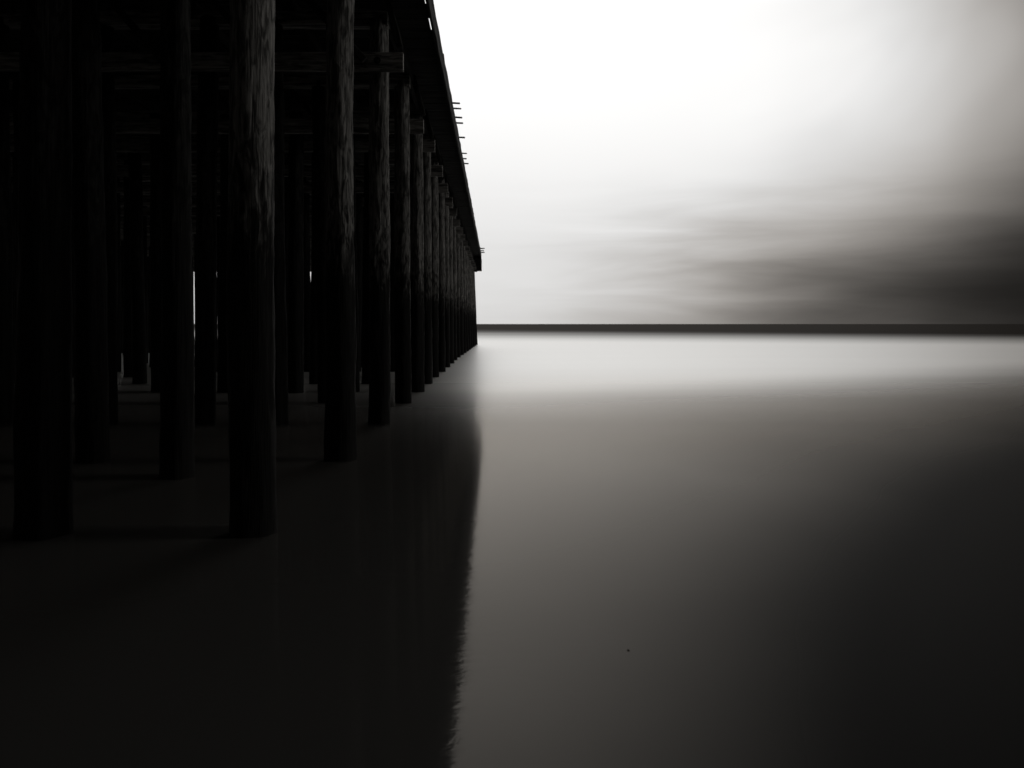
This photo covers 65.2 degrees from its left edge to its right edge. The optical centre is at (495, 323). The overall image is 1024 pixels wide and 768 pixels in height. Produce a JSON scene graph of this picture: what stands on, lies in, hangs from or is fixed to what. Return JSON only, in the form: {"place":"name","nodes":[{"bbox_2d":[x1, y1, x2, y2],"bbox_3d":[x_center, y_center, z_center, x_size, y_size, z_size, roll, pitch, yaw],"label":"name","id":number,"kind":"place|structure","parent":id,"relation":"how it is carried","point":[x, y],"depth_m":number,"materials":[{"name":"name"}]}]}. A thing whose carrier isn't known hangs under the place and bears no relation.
{"place":"outdoors","nodes":[
{"label":"outdoors","id":0,"kind":"place"},
{"bbox_2d":[0,379,1023,767],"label":"beach","id":1,"kind":"structure","parent":0,"point":[820,581],"depth_m":4.68,"materials":[{"name":"grey sand"}]},
{"bbox_2d":[0,0,484,540],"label":"pier","id":2,"kind":"structure","parent":1,"relation":"on","point":[242,168],"depth_m":12.60,"materials":[{"name":"brown wood"}]},
{"bbox_2d":[72,324,1023,417],"bbox_3d":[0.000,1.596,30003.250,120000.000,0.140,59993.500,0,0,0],"label":"sea","id":3,"kind":"structure","parent":0,"point":[506,370],"depth_m":29.35,"materials":[{"name":"liquid"}]},
{"bbox_2d":[194,0,1023,323],"label":"sky","id":4,"kind":"structure","parent":0,"point":[630,161],"materials":[{"name":"white"}]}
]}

